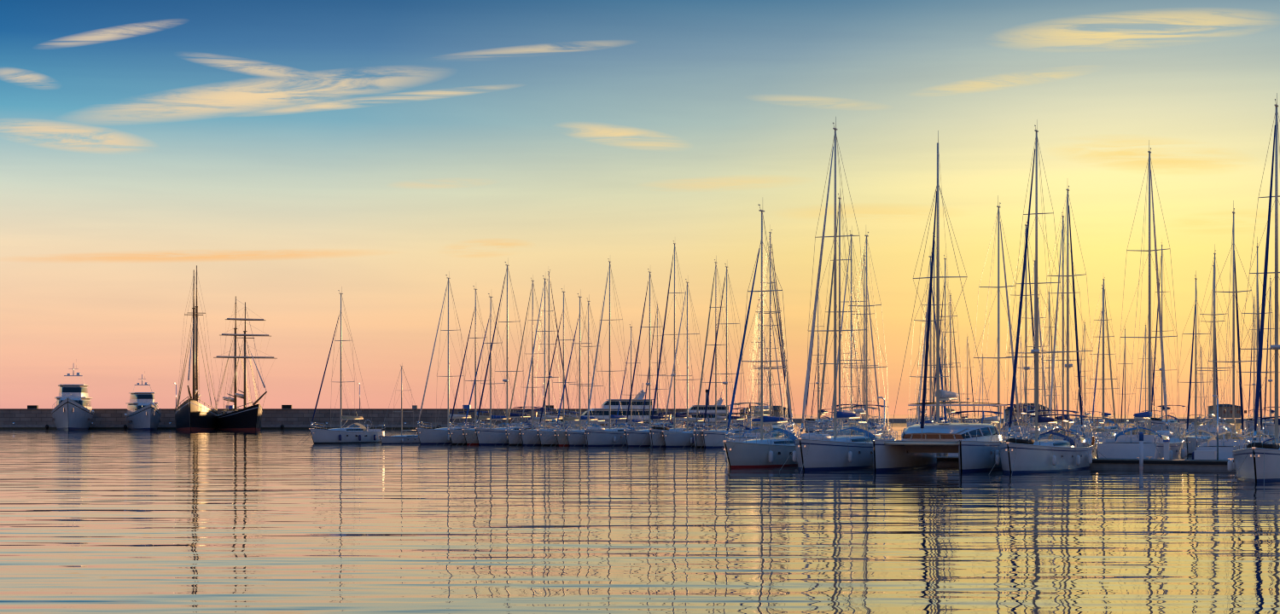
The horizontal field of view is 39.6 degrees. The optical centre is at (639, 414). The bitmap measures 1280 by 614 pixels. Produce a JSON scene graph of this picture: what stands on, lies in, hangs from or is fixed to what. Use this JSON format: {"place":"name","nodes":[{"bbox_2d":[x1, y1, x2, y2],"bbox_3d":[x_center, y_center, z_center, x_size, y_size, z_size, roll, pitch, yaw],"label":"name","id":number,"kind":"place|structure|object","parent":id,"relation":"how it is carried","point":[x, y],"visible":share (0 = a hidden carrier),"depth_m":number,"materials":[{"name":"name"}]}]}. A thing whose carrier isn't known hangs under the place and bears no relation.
{"place":"outdoors","nodes":[
{"label":"outdoors","id":0,"kind":"place"},
{"bbox_2d":[0,414,1279,613],"bbox_3d":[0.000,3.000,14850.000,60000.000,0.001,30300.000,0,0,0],"label":"sea water","id":1,"kind":"structure","parent":0,"point":[186,522],"depth_m":45.13,"materials":[{"name":"blue liquid"}]},
{"bbox_2d":[51,366,93,430],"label":"motor yacht","id":2,"kind":"object","parent":1,"relation":"on","point":[72,410],"visible":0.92,"depth_m":341.65,"materials":[{"name":"white plastic"}]},
{"bbox_2d":[124,371,161,430],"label":"motor yacht","id":3,"kind":"object","parent":1,"relation":"on","point":[143,413],"visible":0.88,"depth_m":343.19,"materials":[{"name":"white plastic"}]},
{"bbox_2d":[174,265,273,430],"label":"schooner","id":4,"kind":"object","parent":1,"relation":"on","point":[245,418],"depth_m":341.79,"materials":[{"name":"black wood"}]},
{"bbox_2d":[298,286,392,443],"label":"sailboat","id":5,"kind":"object","parent":1,"relation":"on","point":[361,434],"visible":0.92,"depth_m":185.61,"materials":[{"name":"white"}]},
{"bbox_2d":[0,383,709,429],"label":"breakwater wall","id":6,"kind":"structure","parent":1,"relation":"in","point":[36,417],"depth_m":366.00,"materials":[{"name":"concrete"}]},
{"bbox_2d":[370,366,424,444],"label":"sailboat","id":7,"kind":"object","parent":1,"relation":"on","point":[401,439],"visible":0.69,"depth_m":183.23,"materials":[{"name":"white plastic"}]},
{"bbox_2d":[409,274,493,445],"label":"sailboat","id":8,"kind":"object","parent":1,"relation":"on","point":[437,436],"visible":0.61,"depth_m":180.07,"materials":[{"name":"white"}]},
{"bbox_2d":[443,285,502,444],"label":"sailboat","id":9,"kind":"object","parent":1,"relation":"on","point":[454,434],"visible":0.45,"depth_m":180.84,"materials":[{"name":"aluminium"},{"name":"wire"},{"name":"navy canvas"}]},
{"bbox_2d":[452,293,527,445],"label":"sailboat","id":10,"kind":"object","parent":1,"relation":"on","point":[470,436],"visible":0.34,"depth_m":179.44,"materials":[{"name":"white"}]},
{"bbox_2d":[469,261,552,445],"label":"sailboat","id":11,"kind":"object","parent":1,"relation":"on","point":[489,437],"visible":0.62,"depth_m":176.72,"materials":[{"name":"white"}]},
{"bbox_2d":[497,278,571,446],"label":"sailboat","id":12,"kind":"object","parent":1,"relation":"on","point":[512,434],"visible":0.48,"depth_m":176.80,"materials":[{"name":"white plastic"},{"name":"aluminium"},{"name":"wire"}]},
{"bbox_2d":[509,269,574,429],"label":"sailboat","id":13,"kind":"object","parent":1,"relation":"on","point":[529,421],"visible":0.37,"depth_m":275.73,"materials":[{"name":"white"}]},
{"bbox_2d":[512,275,584,445],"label":"sailboat","id":14,"kind":"object","parent":1,"relation":"on","point":[530,437],"visible":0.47,"depth_m":174.78,"materials":[{"name":"white"}]},
{"bbox_2d":[535,288,602,446],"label":"sailboat","id":15,"kind":"object","parent":1,"relation":"on","point":[548,438],"visible":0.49,"depth_m":173.31,"materials":[{"name":"white"}]},
{"bbox_2d":[541,293,611,446],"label":"sailboat","id":16,"kind":"object","parent":1,"relation":"on","point":[561,439],"visible":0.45,"depth_m":172.72,"materials":[{"name":"white"}]},
{"bbox_2d":[556,294,623,446],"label":"sailboat","id":17,"kind":"object","parent":1,"relation":"on","point":[573,438],"visible":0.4,"depth_m":172.23,"materials":[{"name":"white"}]},
{"bbox_2d":[536,383,670,430],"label":"motor yacht","id":18,"kind":"object","parent":1,"relation":"on","point":[614,408],"visible":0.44,"depth_m":299.30,"materials":[{"name":"white plastic"}]},
{"bbox_2d":[574,258,649,447],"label":"sailboat","id":19,"kind":"object","parent":1,"relation":"on","point":[596,436],"visible":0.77,"depth_m":169.22,"materials":[{"name":"white"}]},
{"bbox_2d":[614,324,649,430],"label":"sailboat","id":20,"kind":"object","parent":1,"relation":"on","point":[637,421],"visible":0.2,"depth_m":191.75,"materials":[{"name":"white"}]},
{"bbox_2d":[612,268,688,447],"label":"sailboat","id":21,"kind":"object","parent":1,"relation":"on","point":[635,439],"visible":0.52,"depth_m":166.81,"materials":[{"name":"white"}]},
{"bbox_2d":[640,302,685,430],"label":"sailboat","id":22,"kind":"object","parent":1,"relation":"on","point":[670,424],"visible":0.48,"depth_m":266.05,"materials":[{"name":"white"}]},
{"bbox_2d":[640,240,715,448],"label":"sailboat","id":23,"kind":"object","parent":1,"relation":"on","point":[655,433],"visible":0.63,"depth_m":167.04,"materials":[{"name":"white"}]},
{"bbox_2d":[651,279,726,448],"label":"sailboat","id":24,"kind":"object","parent":1,"relation":"on","point":[676,439],"visible":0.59,"depth_m":164.22,"materials":[{"name":"white"}]},
{"bbox_2d":[638,392,744,430],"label":"motor yacht","id":25,"kind":"object","parent":1,"relation":"on","point":[719,410],"visible":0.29,"depth_m":311.49,"materials":[{"name":"white plastic"}]},
{"bbox_2d":[684,256,751,448],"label":"sailboat","id":26,"kind":"object","parent":1,"relation":"on","point":[699,442],"visible":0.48,"depth_m":164.59,"materials":[{"name":"white"}]},
{"bbox_2d":[690,263,763,448],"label":"sailboat","id":27,"kind":"object","parent":1,"relation":"on","point":[712,439],"visible":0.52,"depth_m":162.08,"materials":[{"name":"white"}]},
{"bbox_2d":[730,299,773,425],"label":"sailboat","id":28,"kind":"object","parent":1,"relation":"on","point":[751,409],"visible":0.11,"depth_m":262.96,"materials":[{"name":"black"}]},
{"bbox_2d":[715,244,795,445],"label":"sailboat","id":29,"kind":"object","parent":1,"relation":"on","point":[751,435],"visible":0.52,"depth_m":143.32,"materials":[{"name":"white"}]},
{"bbox_2d":[702,203,820,470],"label":"sailboat","id":30,"kind":"object","parent":1,"relation":"on","point":[763,452],"visible":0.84,"depth_m":101.87,"materials":[{"name":"white plastic"}]},
{"bbox_2d":[728,229,797,430],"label":"sailboat","id":31,"kind":"object","parent":1,"relation":"on","point":[766,408],"visible":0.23,"depth_m":200.85,"materials":[{"name":"white"}]},
{"bbox_2d":[741,314,784,424],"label":"sailboat","id":32,"kind":"object","parent":1,"relation":"on","point":[775,348],"visible":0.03,"depth_m":236.01,"materials":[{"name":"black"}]},
{"bbox_2d":[729,245,797,436],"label":"sailboat","id":33,"kind":"object","parent":1,"relation":"on","point":[766,413],"visible":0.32,"depth_m":168.35,"materials":[{"name":"black"}]},
{"bbox_2d":[759,347,785,418],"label":"sailboat","id":34,"kind":"object","parent":1,"relation":"on","point":[768,388],"visible":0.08,"depth_m":302.97,"materials":[{"name":"black"}]},
{"bbox_2d":[808,333,827,419],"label":"sailboat","id":35,"kind":"object","parent":1,"relation":"on","point":[818,381],"visible":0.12,"depth_m":343.22,"materials":[{"name":"black metal"}]},
{"bbox_2d":[799,296,838,432],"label":"sailboat","id":36,"kind":"object","parent":1,"relation":"on","point":[812,421],"visible":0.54,"depth_m":298.39,"materials":[{"name":"black"}]},
{"bbox_2d":[779,116,897,472],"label":"sailboat","id":37,"kind":"object","parent":1,"relation":"on","point":[817,452],"visible":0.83,"depth_m":97.75,"materials":[{"name":"white plastic"}]},
{"bbox_2d":[827,320,863,427],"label":"sailboat","id":38,"kind":"object","parent":1,"relation":"on","point":[850,380],"visible":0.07,"depth_m":256.14,"materials":[{"name":"black metal"}]},
{"bbox_2d":[813,188,883,436],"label":"sailboat","id":39,"kind":"object","parent":1,"relation":"on","point":[824,363],"visible":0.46,"depth_m":139.38,"materials":[{"name":"white"}]},
{"bbox_2d":[815,232,894,440],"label":"sailboat","id":40,"kind":"object","parent":1,"relation":"on","point":[866,373],"visible":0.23,"depth_m":117.58,"materials":[{"name":"white"}]},
{"bbox_2d":[829,247,884,427],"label":"sailboat","id":41,"kind":"object","parent":1,"relation":"on","point":[864,318],"visible":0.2,"depth_m":198.26,"materials":[{"name":"black"}]},
{"bbox_2d":[826,230,901,438],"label":"sailboat","id":42,"kind":"object","parent":1,"relation":"on","point":[863,412],"visible":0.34,"depth_m":166.33,"materials":[{"name":"white"}]},
{"bbox_2d":[855,345,878,420],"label":"sailboat","id":43,"kind":"object","parent":1,"relation":"on","point":[863,389],"visible":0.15,"depth_m":298.54,"materials":[{"name":"black metal"}]},
{"bbox_2d":[861,357,876,424],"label":"sailboat","id":44,"kind":"object","parent":1,"relation":"on","point":[874,396],"visible":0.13,"depth_m":341.01,"materials":[{"name":"black"}]},
{"bbox_2d":[902,312,936,426],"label":"sailboat","id":45,"kind":"object","parent":1,"relation":"on","point":[909,423],"visible":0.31,"depth_m":333.11,"materials":[{"name":"black"}]},
{"bbox_2d":[890,252,950,456],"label":"sailboat","id":46,"kind":"object","parent":1,"relation":"on","point":[930,382],"visible":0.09,"depth_m":115.28,"materials":[{"name":"black"}]},
{"bbox_2d":[913,344,941,424],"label":"sailboat","id":47,"kind":"object","parent":1,"relation":"on","point":[926,417],"visible":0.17,"depth_m":292.80,"materials":[{"name":"black"}]},
{"bbox_2d":[916,232,954,423],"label":"sailboat","id":48,"kind":"object","parent":1,"relation":"on","point":[941,419],"visible":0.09,"depth_m":139.03,"materials":[{"name":"black"}]},
{"bbox_2d":[931,331,948,423],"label":"sailboat","id":49,"kind":"object","parent":1,"relation":"on","point":[941,371],"visible":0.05,"depth_m":249.79,"materials":[{"name":"black metal"}]},
{"bbox_2d":[932,332,949,423],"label":"sailboat","id":50,"kind":"object","parent":1,"relation":"on","point":[942,375],"visible":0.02,"depth_m":229.68,"materials":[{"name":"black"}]},
{"bbox_2d":[872,130,1012,472],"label":"catamaran","id":51,"kind":"object","parent":1,"relation":"on","point":[975,446],"visible":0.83,"depth_m":96.01,"materials":[{"name":"white plastic"}]},
{"bbox_2d":[924,290,965,423],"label":"sailboat","id":52,"kind":"object","parent":1,"relation":"on","point":[956,363],"visible":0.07,"depth_m":163.16,"materials":[{"name":"black"}]},
{"bbox_2d":[928,255,973,423],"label":"sailboat","id":53,"kind":"object","parent":1,"relation":"on","point":[947,410],"visible":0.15,"depth_m":194.78,"materials":[{"name":"black metal"}]},
{"bbox_2d":[951,338,978,423],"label":"sailboat","id":54,"kind":"object","parent":1,"relation":"on","point":[966,417],"visible":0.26,"depth_m":292.54,"materials":[{"name":"black metal"}]},
{"bbox_2d":[974,354,994,425],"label":"sailboat","id":55,"kind":"object","parent":1,"relation":"on","point":[982,367],"visible":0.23,"depth_m":328.30,"materials":[{"name":"black"}]},
{"bbox_2d":[948,202,1027,456],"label":"sailboat","id":56,"kind":"object","parent":1,"relation":"on","point":[996,419],"visible":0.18,"depth_m":113.10,"materials":[{"name":"white"}]},
{"bbox_2d":[1005,335,1029,425],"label":"sailboat","id":57,"kind":"object","parent":1,"relation":"on","point":[1021,343],"visible":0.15,"depth_m":288.47,"materials":[{"name":"black"}]},
{"bbox_2d":[989,221,1048,437],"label":"sailboat","id":58,"kind":"object","parent":1,"relation":"on","point":[1025,411],"visible":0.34,"depth_m":162.96,"materials":[{"name":"white"}]},
{"bbox_2d":[1005,260,1054,430],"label":"sailboat","id":59,"kind":"object","parent":1,"relation":"on","point":[1044,400],"visible":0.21,"depth_m":192.19,"materials":[{"name":"white"}]},
{"bbox_2d":[1008,295,1053,439],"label":"sailboat","id":60,"kind":"object","parent":1,"relation":"on","point":[1038,374],"visible":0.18,"depth_m":138.54,"materials":[{"name":"white"}]},
{"bbox_2d":[1033,344,1050,424],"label":"sailboat","id":61,"kind":"object","parent":1,"relation":"on","point":[1039,385],"visible":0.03,"depth_m":324.51,"materials":[{"name":"white metal"}]},
{"bbox_2d":[989,124,1106,476],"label":"sailboat","id":62,"kind":"object","parent":1,"relation":"on","point":[1032,456],"visible":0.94,"depth_m":93.35,"materials":[{"name":"white plastic"}]},
{"bbox_2d":[1031,286,1065,435],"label":"sailboat","id":63,"kind":"object","parent":1,"relation":"on","point":[1049,308],"visible":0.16,"depth_m":224.43,"materials":[{"name":"white"}]},
{"bbox_2d":[1041,331,1062,426],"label":"sailboat","id":64,"kind":"object","parent":1,"relation":"on","point":[1055,387],"visible":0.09,"depth_m":245.69,"materials":[{"name":"white metal"}]},
{"bbox_2d":[877,395,1233,470],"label":"pontoon","id":65,"kind":"object","parent":1,"relation":"on","point":[1206,460],"visible":0.31,"depth_m":98.15,"materials":[{"name":"grey concrete"}]},
{"bbox_2d":[1023,186,1098,458],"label":"sailboat","id":66,"kind":"object","parent":1,"relation":"on","point":[1067,366],"visible":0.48,"depth_m":110.91,"materials":[{"name":"white"}]},
{"bbox_2d":[1041,212,1099,456],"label":"sailboat","id":67,"kind":"object","parent":1,"relation":"on","point":[1071,421],"visible":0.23,"depth_m":121.85,"materials":[{"name":"white"}]},
{"bbox_2d":[1069,360,1088,432],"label":"sailboat","id":68,"kind":"object","parent":1,"relation":"on","point":[1073,426],"visible":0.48,"depth_m":283.41,"materials":[{"name":"white"}]},
{"bbox_2d":[1073,320,1102,427],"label":"sailboat","id":69,"kind":"object","parent":1,"relation":"on","point":[1086,422],"visible":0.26,"depth_m":320.59,"materials":[{"name":"white"}]},
{"bbox_2d":[1073,277,1121,442],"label":"sailboat","id":70,"kind":"object","parent":1,"relation":"on","point":[1106,435],"visible":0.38,"depth_m":160.66,"materials":[{"name":"white"}]},
{"bbox_2d":[1087,285,1134,435],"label":"sailboat","id":71,"kind":"object","parent":1,"relation":"on","point":[1107,415],"visible":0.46,"depth_m":189.21,"materials":[{"name":"white"}]},
{"bbox_2d":[1114,324,1140,435],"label":"sailboat","id":72,"kind":"object","parent":1,"relation":"on","point":[1134,432],"visible":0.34,"depth_m":219.16,"materials":[{"name":"white"}]},
{"bbox_2d":[1093,147,1186,459],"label":"sailboat","id":73,"kind":"object","parent":1,"relation":"on","point":[1121,445],"visible":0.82,"depth_m":106.63,"materials":[{"name":"white"}]},
{"bbox_2d":[1139,432,1143,469],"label":"mooring post","id":74,"kind":"object","parent":1,"relation":"in","point":[1141,450],"visible":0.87,"depth_m":98.18,"materials":[{"name":"white"}]},
{"bbox_2d":[1133,325,1161,430],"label":"sailboat","id":75,"kind":"object","parent":1,"relation":"on","point":[1140,423],"visible":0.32,"depth_m":316.00,"materials":[{"name":"white"}]},
{"bbox_2d":[1139,350,1161,434],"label":"sailboat","id":76,"kind":"object","parent":1,"relation":"on","point":[1141,429],"visible":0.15,"depth_m":278.29,"materials":[{"name":"white metal"}]},
{"bbox_2d":[1142,244,1186,436],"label":"sailboat","id":77,"kind":"object","parent":1,"relation":"on","point":[1158,421],"visible":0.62,"depth_m":239.44,"materials":[{"name":"white"}]},
{"bbox_2d":[1175,270,1221,454],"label":"sailboat","id":78,"kind":"object","parent":1,"relation":"on","point":[1189,443],"visible":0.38,"depth_m":135.66,"materials":[{"name":"white"}]},
{"bbox_2d":[1188,345,1209,430],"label":"sailboat","id":79,"kind":"object","parent":1,"relation":"on","point":[1201,374],"visible":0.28,"depth_m":312.90,"materials":[{"name":"white"}]},
{"bbox_2d":[1183,262,1231,437],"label":"sailboat","id":80,"kind":"object","parent":1,"relation":"on","point":[1217,386],"visible":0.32,"depth_m":185.75,"materials":[{"name":"aluminium"},{"name":"wire"},{"name":"navy canvas"}]},
{"bbox_2d":[1180,250,1239,439],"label":"sailboat","id":81,"kind":"object","parent":1,"relation":"on","point":[1220,430],"visible":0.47,"depth_m":157.66,"materials":[{"name":"white"}]},
{"bbox_2d":[1207,360,1227,427],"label":"sailboat","id":82,"kind":"object","parent":1,"relation":"on","point":[1216,398],"visible":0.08,"depth_m":274.46,"materials":[{"name":"white metal"}]},
{"bbox_2d":[1182,200,1262,459],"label":"sailboat","id":83,"kind":"object","parent":1,"relation":"on","point":[1226,448],"visible":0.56,"depth_m":105.64,"materials":[{"name":"aluminium"},{"name":"wire"},{"name":"navy canvas"}]},
{"bbox_2d":[1227,93,1279,485],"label":"sailboat","id":84,"kind":"object","parent":1,"relation":"on","point":[1260,461],"visible":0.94,"depth_m":80.83,"materials":[{"name":"white plastic"}]},
{"bbox_2d":[1240,296,1269,432],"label":"sailboat","id":85,"kind":"object","parent":1,"relation":"on","point":[1250,423],"visible":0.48,"depth_m":304.96,"materials":[{"name":"white"}]},
{"bbox_2d":[1231,236,1279,443],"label":"sailboat","id":86,"kind":"object","parent":1,"relation":"on","point":[1258,313],"visible":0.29,"depth_m":120.02,"materials":[{"name":"aluminium"},{"name":"wire"},{"name":"navy canvas"}]},
{"bbox_2d":[1252,275,1279,437],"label":"sailboat","id":87,"kind":"object","parent":1,"relation":"on","point":[1268,426],"visible":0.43,"depth_m":233.71,"materials":[{"name":"white"}]},
{"bbox_2d":[0,0,1279,414],"label":"sky","id":88,"kind":"structure","parent":0,"point":[293,154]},
{"bbox_2d":[1005,403,1051,418],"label":"harbour building","id":89,"kind":"structure","parent":0,"point":[1007,411],"depth_m":655.36,"materials":[{"name":"stone"}]},
{"bbox_2d":[787,418,1274,423],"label":"quay ground","id":90,"kind":"structure","parent":0,"point":[904,421],"depth_m":646.04,"materials":[{"name":"concrete"}]},
{"bbox_2d":[739,406,792,418],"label":"harbour building","id":91,"kind":"structure","parent":90,"relation":"on","point":[776,415],"depth_m":766.87,"materials":[{"name":"stone"}]},
{"bbox_2d":[1208,404,1246,418],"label":"harbour building","id":92,"kind":"structure","parent":90,"relation":"on","point":[1237,410],"depth_m":775.20,"materials":[{"name":"stone"}]}
]}

